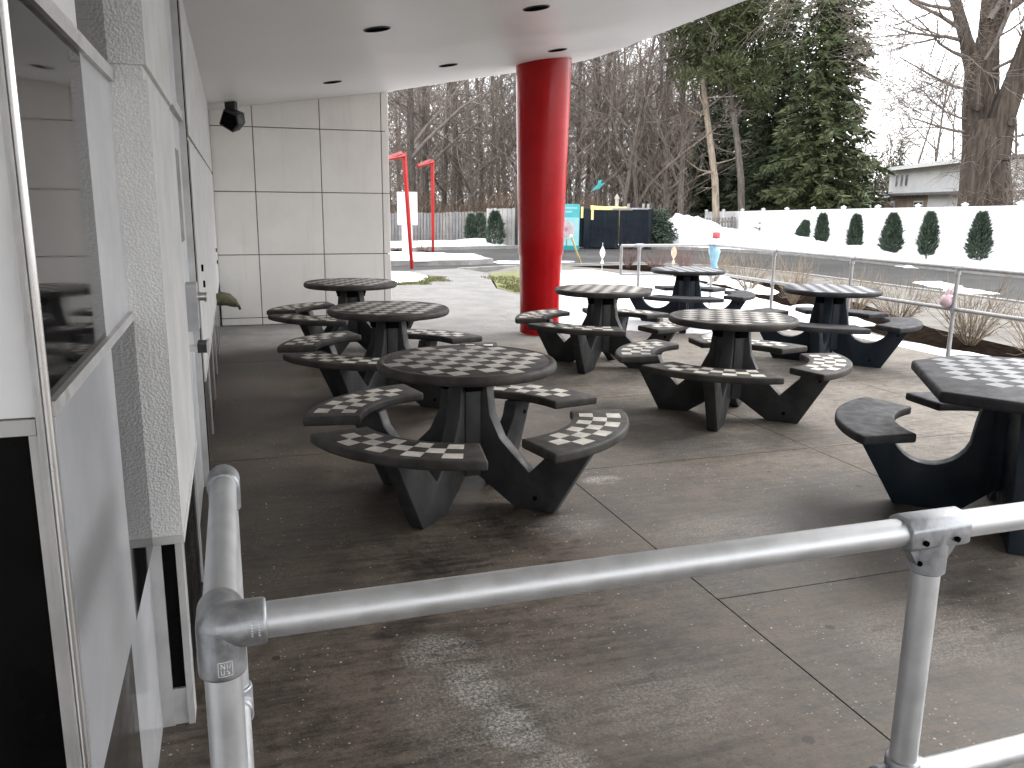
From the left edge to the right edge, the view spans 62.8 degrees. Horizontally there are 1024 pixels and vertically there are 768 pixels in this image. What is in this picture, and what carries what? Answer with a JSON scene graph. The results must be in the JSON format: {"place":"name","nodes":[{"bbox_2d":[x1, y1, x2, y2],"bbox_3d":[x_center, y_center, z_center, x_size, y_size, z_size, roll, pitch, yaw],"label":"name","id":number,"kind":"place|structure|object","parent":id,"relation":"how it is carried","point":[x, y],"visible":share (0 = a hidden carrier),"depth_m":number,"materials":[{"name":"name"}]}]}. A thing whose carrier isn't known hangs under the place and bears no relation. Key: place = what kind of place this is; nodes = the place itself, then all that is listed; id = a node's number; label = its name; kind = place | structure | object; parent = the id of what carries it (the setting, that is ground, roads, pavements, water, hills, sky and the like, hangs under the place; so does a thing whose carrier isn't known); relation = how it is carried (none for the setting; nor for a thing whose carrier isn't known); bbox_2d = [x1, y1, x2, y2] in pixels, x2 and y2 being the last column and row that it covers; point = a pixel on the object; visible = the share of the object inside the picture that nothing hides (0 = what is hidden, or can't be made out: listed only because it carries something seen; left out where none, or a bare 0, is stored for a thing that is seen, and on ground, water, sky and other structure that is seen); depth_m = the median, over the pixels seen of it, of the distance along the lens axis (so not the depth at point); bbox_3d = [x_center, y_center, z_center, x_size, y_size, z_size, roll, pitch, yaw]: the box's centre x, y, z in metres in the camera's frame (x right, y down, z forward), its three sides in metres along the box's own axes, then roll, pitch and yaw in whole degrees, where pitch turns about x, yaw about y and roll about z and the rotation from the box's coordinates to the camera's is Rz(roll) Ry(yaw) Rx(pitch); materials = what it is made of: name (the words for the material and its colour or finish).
{"place":"outdoors","nodes":[
{"label":"outdoors","id":0,"kind":"place"},
{"bbox_2d":[391,271,427,282],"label":"snow","id":1,"kind":"structure","parent":0,"point":[399,276],"depth_m":18.44,"materials":[{"name":"snow"}]},
{"bbox_2d":[391,206,519,293],"bbox_3d":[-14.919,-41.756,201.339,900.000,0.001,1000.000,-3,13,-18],"label":"ground","id":2,"kind":"structure","parent":0,"point":[442,239],"depth_m":43.00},
{"bbox_2d":[0,0,391,767],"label":"restaurant building","id":3,"kind":"structure","parent":2,"relation":"on","point":[150,206],"depth_m":2.23,"materials":[{"name":"white concrete"}]},
{"bbox_2d":[8,0,105,396],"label":"window","id":4,"kind":"structure","parent":3,"relation":"in","point":[47,66],"depth_m":1.53,"materials":[{"name":"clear glass"}]},
{"bbox_2d":[27,0,113,81],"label":"window frame","id":5,"kind":"structure","parent":3,"relation":"in","point":[48,9],"depth_m":1.71,"materials":[{"name":"white metal"}]},
{"bbox_2d":[75,0,107,61],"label":"window","id":6,"kind":"structure","parent":3,"relation":"in","point":[89,13],"depth_m":2.07,"materials":[{"name":"glass"}]},
{"bbox_2d":[51,311,133,415],"bbox_3d":[-0.944,-0.079,1.885,0.058,0.024,1.179,-3,13,-18],"label":"window frame","id":7,"kind":"structure","parent":3,"relation":"in","point":[61,397],"depth_m":1.65,"materials":[{"name":"silver metal"}]},
{"bbox_2d":[164,0,208,521],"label":"door","id":8,"kind":"structure","parent":3,"relation":"in","point":[193,297],"depth_m":4.35,"materials":[{"name":"grey paint"}]},
{"bbox_2d":[216,292,240,309],"bbox_3d":[-3.028,-0.885,8.922,0.272,0.198,0.148,-3,13,-18],"label":"tap cover","id":9,"kind":"object","parent":3,"relation":"attached to","point":[226,299],"visible":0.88,"depth_m":8.87,"materials":[{"name":"green plastic"}]},
{"bbox_2d":[182,0,744,109],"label":"entrance canopy","id":10,"kind":"object","parent":3,"relation":"attached to","point":[252,52],"visible":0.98,"depth_m":7.53,"materials":[{"name":"paint"}]},
{"bbox_2d":[219,101,244,131],"bbox_3d":[-3.439,-3.278,10.288,0.273,0.372,0.248,1,12,2],"label":"loudspeaker","id":11,"kind":"object","parent":10,"relation":"hanging from","point":[232,119],"visible":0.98,"depth_m":10.22,"materials":[{"name":"black plastic"}]},
{"bbox_2d":[389,84,485,224],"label":"bare tree","id":12,"kind":"object","parent":2,"relation":"on","point":[417,104],"visible":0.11,"depth_m":54.20,"materials":[{"name":"brown plant"}]},
{"bbox_2d":[390,211,493,240],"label":"wood fence","id":13,"kind":"object","parent":2,"relation":"on","point":[450,227],"visible":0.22,"depth_m":40.23,"materials":[{"name":"wood"}]},
{"bbox_2d":[390,238,503,247],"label":"snow bank","id":14,"kind":"structure","parent":2,"relation":"on","point":[468,242],"depth_m":35.48,"materials":[{"name":"snow"}]},
{"bbox_2d":[387,84,512,224],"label":"bare tree","id":15,"kind":"object","parent":2,"relation":"on","point":[424,157],"visible":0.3,"depth_m":45.48,"materials":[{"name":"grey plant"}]},
{"bbox_2d":[388,77,511,231],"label":"bare tree","id":16,"kind":"object","parent":2,"relation":"on","point":[454,160],"visible":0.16,"depth_m":49.09,"materials":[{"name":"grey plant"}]},
{"bbox_2d":[387,76,515,231],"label":"bare tree","id":17,"kind":"object","parent":2,"relation":"on","point":[435,179],"visible":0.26,"depth_m":49.67,"materials":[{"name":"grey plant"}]},
{"bbox_2d":[387,73,516,211],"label":"bare tree","id":18,"kind":"object","parent":2,"relation":"on","point":[468,147],"visible":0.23,"depth_m":47.32,"materials":[{"name":"brown plant"}]},
{"bbox_2d":[396,75,514,191],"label":"bare tree","id":19,"kind":"object","parent":2,"relation":"on","point":[411,139],"visible":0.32,"depth_m":43.31,"materials":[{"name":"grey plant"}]},
{"bbox_2d":[428,73,516,208],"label":"bare tree","id":20,"kind":"object","parent":2,"relation":"on","point":[498,172],"visible":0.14,"depth_m":50.54,"materials":[{"name":"brown plant"}]},
{"bbox_2d":[472,211,486,237],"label":"evergreen shrub","id":21,"kind":"object","parent":2,"relation":"on","point":[480,222],"visible":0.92,"depth_m":37.62,"materials":[{"name":"green plant"}]},
{"bbox_2d":[484,210,506,244],"bbox_3d":[-0.683,-6.498,35.430,1.097,1.876,1.050,-3,13,-18],"label":"evergreen shrub","id":22,"kind":"object","parent":2,"relation":"on","point":[495,216],"visible":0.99,"depth_m":35.23,"materials":[{"name":"green plant"}]},
{"bbox_2d":[389,182,603,236],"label":"dry brush","id":23,"kind":"object","parent":2,"relation":"on","point":[488,203],"visible":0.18,"depth_m":44.20,"materials":[{"name":"plant"}]},
{"bbox_2d":[487,208,514,244],"bbox_3d":[-0.429,-6.708,36.213,0.160,1.779,2.019,-10,16,-40],"label":"wood fence","id":24,"kind":"object","parent":2,"relation":"on","point":[508,215],"visible":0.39,"depth_m":35.78,"materials":[{"name":"wood"}]},
{"bbox_2d":[417,58,617,210],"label":"bare tree","id":25,"kind":"object","parent":2,"relation":"on","point":[481,148],"visible":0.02,"depth_m":59.47,"materials":[{"name":"brown plant"}]},
{"bbox_2d":[411,49,650,207],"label":"bare tree","id":26,"kind":"object","parent":2,"relation":"on","point":[505,153],"visible":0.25,"depth_m":45.23,"materials":[{"name":"brown plant"}]},
{"bbox_2d":[462,50,630,171],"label":"bare tree","id":27,"kind":"object","parent":2,"relation":"on","point":[514,123],"visible":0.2,"depth_m":47.31,"materials":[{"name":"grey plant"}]},
{"bbox_2d":[387,35,707,232],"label":"thicket","id":28,"kind":"object","parent":2,"relation":"on","point":[512,155],"visible":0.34,"depth_m":46.85,"materials":[{"name":"brown plant"}]},
{"bbox_2d":[483,62,613,178],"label":"bare tree","id":29,"kind":"object","parent":2,"relation":"on","point":[579,154],"visible":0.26,"depth_m":44.46,"materials":[{"name":"brown plant"}]},
{"bbox_2d":[506,56,616,203],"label":"bare tree","id":30,"kind":"object","parent":2,"relation":"on","point":[578,114],"visible":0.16,"depth_m":49.13,"materials":[{"name":"brown plant"}]},
{"bbox_2d":[493,54,658,203],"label":"bare tree","id":31,"kind":"object","parent":2,"relation":"on","point":[578,180],"visible":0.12,"depth_m":49.84,"materials":[{"name":"brown plant"}]},
{"bbox_2d":[475,39,677,200],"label":"bare tree","id":32,"kind":"object","parent":2,"relation":"on","point":[604,111],"visible":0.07,"depth_m":57.05,"materials":[{"name":"brown plant"}]},
{"bbox_2d":[505,17,729,205],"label":"bare tree","id":33,"kind":"object","parent":2,"relation":"on","point":[598,168],"visible":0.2,"depth_m":47.48,"materials":[{"name":"brown plant"}]},
{"bbox_2d":[570,56,680,207],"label":"bare tree","id":34,"kind":"object","parent":2,"relation":"on","point":[589,171],"visible":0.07,"depth_m":55.08,"materials":[{"name":"brown plant"}]},
{"bbox_2d":[570,31,696,205],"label":"bare tree","id":35,"kind":"object","parent":2,"relation":"on","point":[614,188],"visible":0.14,"depth_m":51.24,"materials":[{"name":"brown plant"}]},
{"bbox_2d":[571,19,706,206],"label":"bare tree","id":36,"kind":"object","parent":2,"relation":"on","point":[628,176],"visible":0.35,"depth_m":45.06,"materials":[{"name":"brown plant"}]},
{"bbox_2d":[577,31,715,185],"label":"bare tree","id":37,"kind":"object","parent":2,"relation":"on","point":[676,138],"visible":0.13,"depth_m":51.42,"materials":[{"name":"brown plant"}]},
{"bbox_2d":[583,20,713,216],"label":"bare tree","id":38,"kind":"object","parent":2,"relation":"on","point":[665,171],"visible":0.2,"depth_m":48.66,"materials":[{"name":"brown plant"}]},
{"bbox_2d":[388,101,923,210],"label":"woods","id":39,"kind":"object","parent":2,"relation":"on","point":[885,162],"visible":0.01,"depth_m":83.48,"materials":[{"name":"plant"}]},
{"bbox_2d":[597,16,723,214],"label":"bare tree","id":40,"kind":"object","parent":2,"relation":"on","point":[681,167],"visible":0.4,"depth_m":45.68,"materials":[{"name":"brown plant"}]},
{"bbox_2d":[569,32,752,207],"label":"bare tree","id":41,"kind":"object","parent":2,"relation":"on","point":[633,166],"visible":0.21,"depth_m":46.76,"materials":[{"name":"brown plant"}]},
{"bbox_2d":[571,56,752,217],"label":"bare tree","id":42,"kind":"object","parent":2,"relation":"on","point":[655,185],"visible":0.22,"depth_m":50.82,"materials":[{"name":"brown plant"}]},
{"bbox_2d":[651,204,678,243],"bbox_3d":[6.196,-6.542,35.376,1.888,2.053,1.966,-3,13,-18],"label":"young spruce","id":43,"kind":"object","parent":2,"relation":"on","point":[662,231],"visible":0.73,"depth_m":35.05,"materials":[{"name":"green plant"}]},
{"bbox_2d":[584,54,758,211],"bbox_3d":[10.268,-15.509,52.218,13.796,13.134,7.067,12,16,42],"label":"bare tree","id":44,"kind":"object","parent":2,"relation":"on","point":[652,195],"visible":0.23,"depth_m":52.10,"materials":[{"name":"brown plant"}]},
{"bbox_2d":[641,99,707,217],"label":"conifer tree","id":45,"kind":"object","parent":2,"relation":"on","point":[694,198],"visible":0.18,"depth_m":53.87,"materials":[{"name":"green plant"}]},
{"bbox_2d":[619,29,761,208],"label":"bare tree","id":46,"kind":"object","parent":2,"relation":"on","point":[657,164],"visible":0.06,"depth_m":53.31,"materials":[{"name":"brown plant"}]},
{"bbox_2d":[662,0,768,227],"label":"pine tree","id":47,"kind":"object","parent":2,"relation":"on","point":[696,52],"visible":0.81,"depth_m":42.49,"materials":[{"name":"green plant"}]},
{"bbox_2d":[691,64,742,214],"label":"conifer tree","id":48,"kind":"object","parent":2,"relation":"on","point":[705,200],"visible":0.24,"depth_m":55.83,"materials":[{"name":"green plant"}]},
{"bbox_2d":[707,79,764,211],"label":"conifer tree","id":49,"kind":"object","parent":2,"relation":"on","point":[743,124],"visible":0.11,"depth_m":53.83,"materials":[{"name":"green plant"}]},
{"bbox_2d":[461,262,1023,303],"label":"kerb","id":50,"kind":"structure","parent":2,"relation":"on","point":[487,268],"depth_m":22.21,"materials":[{"name":"concrete"}]},
{"bbox_2d":[700,0,799,210],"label":"pine tree","id":51,"kind":"object","parent":2,"relation":"on","point":[761,70],"visible":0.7,"depth_m":42.59,"materials":[{"name":"green plant"}]},
{"bbox_2d":[722,0,812,210],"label":"spruce tree","id":52,"kind":"object","parent":2,"relation":"on","point":[767,149],"visible":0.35,"depth_m":47.30,"materials":[{"name":"green plant"}]},
{"bbox_2d":[812,212,831,241],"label":"evergreen shrub","id":53,"kind":"object","parent":2,"relation":"on","point":[822,230],"visible":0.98,"depth_m":34.37,"materials":[{"name":"green plant"}]},
{"bbox_2d":[752,0,895,230],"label":"spruce tree","id":54,"kind":"object","parent":2,"relation":"on","point":[820,161],"visible":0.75,"depth_m":40.67,"materials":[{"name":"green plant"}]},
{"bbox_2d":[667,213,1023,270],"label":"snow bank","id":55,"kind":"structure","parent":2,"relation":"on","point":[692,230],"depth_m":33.51,"materials":[{"name":"white snow"}]},
{"bbox_2d":[845,213,864,244],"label":"evergreen shrub","id":56,"kind":"object","parent":2,"relation":"on","point":[855,232],"visible":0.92,"depth_m":31.98,"materials":[{"name":"green plant"}]},
{"bbox_2d":[705,201,1023,266],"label":"vinyl fence","id":57,"kind":"object","parent":2,"relation":"on","point":[1007,233],"visible":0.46,"depth_m":30.09,"materials":[{"name":"white plastic"}]},
{"bbox_2d":[732,0,1023,206],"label":"old bare tree","id":58,"kind":"object","parent":2,"relation":"on","point":[989,110],"visible":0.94,"depth_m":28.52,"materials":[{"name":"brown plant"}]},
{"bbox_2d":[866,160,895,207],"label":"conifer tree","id":59,"kind":"object","parent":2,"relation":"on","point":[876,181],"visible":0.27,"depth_m":64.36,"materials":[{"name":"green plant"}]},
{"bbox_2d":[876,211,906,252],"bbox_3d":[13.541,-5.280,29.925,0.949,1.807,0.980,-3,13,-18],"label":"evergreen shrub","id":60,"kind":"object","parent":2,"relation":"on","point":[891,234],"visible":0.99,"depth_m":29.71,"materials":[{"name":"green plant"}]},
{"bbox_2d":[861,57,962,187],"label":"bare tree","id":61,"kind":"object","parent":2,"relation":"on","point":[921,151],"visible":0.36,"depth_m":79.07,"materials":[{"name":"brown plant"}]},
{"bbox_2d":[881,33,960,163],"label":"bare tree","id":62,"kind":"object","parent":2,"relation":"on","point":[936,152],"visible":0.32,"depth_m":82.28,"materials":[{"name":"brown plant"}]},
{"bbox_2d":[915,209,941,258],"bbox_3d":[13.887,-4.893,27.941,0.856,1.860,0.880,-3,13,-18],"label":"evergreen shrub","id":63,"kind":"object","parent":2,"relation":"on","point":[925,242],"visible":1,"depth_m":27.76,"materials":[{"name":"green plant"}]},
{"bbox_2d":[882,154,1023,207],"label":"white house","id":64,"kind":"structure","parent":2,"relation":"on","point":[909,186],"depth_m":58.46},
{"bbox_2d":[961,210,994,259],"bbox_3d":[14.277,-4.410,25.591,0.911,1.861,0.922,-3,13,-18],"label":"evergreen shrub","id":65,"kind":"object","parent":2,"relation":"on","point":[979,240],"visible":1,"depth_m":25.40,"materials":[{"name":"green plant"}]},
{"bbox_2d":[989,146,1023,205],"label":"dry brush","id":66,"kind":"object","parent":2,"relation":"on","point":[1013,186],"visible":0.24,"depth_m":27.54,"materials":[{"name":"plant"}]},
{"bbox_2d":[490,269,562,292],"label":"lawn","id":67,"kind":"structure","parent":0,"point":[511,273],"depth_m":19.98,"materials":[{"name":"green plant"}]},
{"bbox_2d":[397,275,519,291],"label":"grass","id":68,"kind":"structure","parent":67,"relation":"on","point":[513,287],"depth_m":18.13,"materials":[{"name":"plant"}]},
{"bbox_2d":[158,268,1023,767],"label":"patio","id":69,"kind":"structure","parent":0,"point":[794,664],"depth_m":3.65,"materials":[{"name":"concrete"}]},
{"bbox_2d":[267,278,414,354],"bbox_3d":[-1.783,-0.729,9.326,1.803,0.815,1.803,-3,13,-18],"label":"picnic table","id":70,"kind":"object","parent":69,"relation":"on","point":[349,290],"visible":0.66,"depth_m":9.13,"materials":[{"name":"black plastic"}]},
{"bbox_2d":[277,301,497,408],"bbox_3d":[-1.037,-0.243,7.108,1.803,0.815,1.803,-4,13,-22],"label":"picnic table","id":71,"kind":"object","parent":69,"relation":"on","point":[388,321],"visible":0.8,"depth_m":6.95,"materials":[{"name":"black plastic"}]},
{"bbox_2d":[303,345,628,528],"bbox_3d":[-0.257,0.259,4.819,1.803,0.815,1.803,-4,13,-19],"label":"picnic table","id":72,"kind":"object","parent":69,"relation":"on","point":[468,433],"visible":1,"depth_m":4.63,"materials":[{"name":"black plastic"}]},
{"bbox_2d":[516,57,571,335],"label":"column","id":73,"kind":"structure","parent":69,"relation":"on","point":[543,88],"depth_m":10.44,"materials":[{"name":"red paint"}]},
{"bbox_2d":[515,284,688,373],"bbox_3d":[0.950,-0.605,8.872,1.803,0.815,1.803,-4,13,-19],"label":"picnic table","id":74,"kind":"object","parent":69,"relation":"on","point":[594,335],"visible":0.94,"depth_m":8.71,"materials":[{"name":"black plastic"}]},
{"bbox_2d":[195,464,1023,767],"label":"guard rail","id":75,"kind":"object","parent":69,"relation":"on","point":[231,624],"visible":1,"depth_m":1.44,"materials":[{"name":"metal"}]},
{"bbox_2d":[630,266,755,332],"bbox_3d":[2.427,-1.191,11.653,1.803,0.815,1.803,-6,14,-30],"label":"picnic table","id":76,"kind":"object","parent":69,"relation":"on","point":[686,288],"visible":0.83,"depth_m":11.47,"materials":[{"name":"black plastic"}]},
{"bbox_2d":[615,309,852,431],"bbox_3d":[1.760,-0.144,6.777,1.803,0.815,1.803,-4,13,-20],"label":"picnic table","id":77,"kind":"object","parent":69,"relation":"on","point":[723,377],"visible":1,"depth_m":6.62,"materials":[{"name":"black plastic"}]},
{"bbox_2d":[619,243,1023,355],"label":"guard rail","id":78,"kind":"object","parent":69,"relation":"on","point":[953,309],"visible":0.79,"depth_m":9.83,"materials":[{"name":"grey metal"}]},
{"bbox_2d":[709,232,719,267],"bbox_3d":[3.177,-2.054,13.085,0.213,0.626,0.097,-3,13,-18],"label":"sculpture","id":79,"kind":"object","parent":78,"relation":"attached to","point":[714,252],"visible":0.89,"depth_m":13.05,"materials":[{"name":"blue fabric"}]},
{"bbox_2d":[752,284,922,367],"bbox_3d":[3.453,-0.637,9.135,1.803,0.815,1.803,-3,13,-15],"label":"picnic table","id":80,"kind":"object","parent":69,"relation":"on","point":[827,328],"visible":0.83,"depth_m":8.96,"materials":[{"name":"black plastic"}]},
{"bbox_2d":[835,355,1023,555],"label":"picnic table","id":81,"kind":"object","parent":69,"relation":"on","point":[988,460],"visible":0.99,"depth_m":4.63,"materials":[{"name":"black plastic"}]},
{"bbox_2d":[388,0,1023,207],"label":"sky","id":82,"kind":"structure","parent":0,"point":[1004,38],"materials":[{"name":"white"}]},
{"bbox_2d":[391,247,1023,300],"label":"road","id":83,"kind":"structure","parent":0,"point":[826,267],"depth_m":25.42,"materials":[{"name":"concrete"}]},
{"bbox_2d":[391,257,492,265],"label":"traffic island","id":84,"kind":"structure","parent":83,"relation":"on","point":[487,260],"depth_m":24.58,"materials":[{"name":"concrete"}]},
{"bbox_2d":[397,192,417,253],"bbox_3d":[-3.089,-4.645,24.790,0.580,2.018,0.140,1,12,0],"label":"sign board","id":85,"kind":"object","parent":84,"relation":"on","point":[401,214],"visible":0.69,"depth_m":24.64,"materials":[{"name":"white paint"}]},
{"bbox_2d":[417,159,433,251],"bbox_3d":[-2.691,-5.537,26.261,0.122,3.007,1.434,3,13,13],"label":"bent post","id":86,"kind":"object","parent":84,"relation":"on","point":[426,162],"visible":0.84,"depth_m":26.76,"materials":[{"name":"metal"}]},
{"bbox_2d":[389,251,485,261],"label":"snow","id":87,"kind":"structure","parent":84,"relation":"on","point":[398,255],"depth_m":24.95,"materials":[{"name":"snow"}]},
{"bbox_2d":[563,204,579,249],"bbox_3d":[2.043,-6.062,32.376,1.120,1.744,0.081,1,12,3],"label":"poster stand","id":88,"kind":"object","parent":83,"relation":"on","point":[572,219],"visible":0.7,"depth_m":32.32,"materials":[{"name":"teal plastic"}]},
{"bbox_2d":[579,204,652,249],"bbox_3d":[4.378,-6.769,35.783,3.031,1.832,3.505,2,12,7],"label":"bin enclosure","id":89,"kind":"object","parent":83,"relation":"on","point":[597,228],"visible":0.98,"depth_m":34.12,"materials":[{"name":"black metal"}]},
{"bbox_2d":[391,245,1023,278],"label":"kerb","id":90,"kind":"structure","parent":83,"relation":"on","point":[664,248],"depth_m":32.20,"materials":[{"name":"concrete"}]},
{"bbox_2d":[389,151,413,268],"bbox_3d":[-2.866,-4.305,20.887,0.238,2.949,1.381,5,13,18],"label":"bent post","id":91,"kind":"object","parent":90,"relation":"on","point":[399,155],"visible":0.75,"depth_m":21.35,"materials":[{"name":"metal"}]},
{"bbox_2d":[916,281,997,294],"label":"snow","id":92,"kind":"structure","parent":83,"relation":"on","point":[940,284],"depth_m":19.26,"materials":[{"name":"snow"}]},
{"bbox_2d":[485,263,1023,349],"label":"planting bed","id":93,"kind":"object","parent":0,"point":[927,319],"visible":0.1,"depth_m":15.04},
{"bbox_2d":[559,269,975,355],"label":"snow","id":94,"kind":"structure","parent":93,"relation":"on","point":[573,306],"depth_m":13.84,"materials":[{"name":"white snow"}]},
{"bbox_2d":[578,265,1023,357],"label":"mulch bed","id":95,"kind":"object","parent":93,"relation":"on","point":[929,336],"visible":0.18,"depth_m":11.46,"materials":[{"name":"brown soil"}]},
{"bbox_2d":[699,275,778,294],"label":"snow","id":96,"kind":"structure","parent":95,"relation":"on","point":[732,283],"depth_m":17.79,"materials":[{"name":"snow"}]},
{"bbox_2d":[719,234,782,289],"bbox_3d":[4.807,-2.431,16.894,1.229,1.156,1.114,6,13,23],"label":"bare shrub","id":97,"kind":"object","parent":95,"relation":"on","point":[745,286],"visible":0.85,"depth_m":16.95,"materials":[{"name":"plant"}]},
{"bbox_2d":[766,245,819,303],"bbox_3d":[4.939,-1.932,14.775,0.893,1.074,0.939,4,13,16],"label":"bare shrub","id":98,"kind":"object","parent":95,"relation":"on","point":[796,297],"visible":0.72,"depth_m":14.76,"materials":[{"name":"plant"}]},
{"bbox_2d":[821,263,893,309],"bbox_3d":[5.554,-1.527,13.451,1.050,0.850,1.038,11,16,39],"label":"bare shrub","id":99,"kind":"object","parent":95,"relation":"on","point":[861,302],"visible":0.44,"depth_m":13.49,"materials":[{"name":"plant"}]},
{"bbox_2d":[862,266,944,316],"bbox_3d":[5.729,-1.368,12.348,1.172,1.010,1.062,11,16,40],"label":"bare shrub","id":100,"kind":"object","parent":95,"relation":"on","point":[909,314],"visible":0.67,"depth_m":12.31,"materials":[{"name":"plant"}]},
{"bbox_2d":[920,272,1023,345],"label":"bare shrub","id":101,"kind":"object","parent":95,"relation":"on","point":[975,340],"visible":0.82,"depth_m":10.49,"materials":[{"name":"brown plant"}]},
{"bbox_2d":[971,300,1023,355],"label":"bare shrub","id":102,"kind":"object","parent":95,"relation":"on","point":[1016,323],"visible":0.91,"depth_m":9.55,"materials":[{"name":"plant"}]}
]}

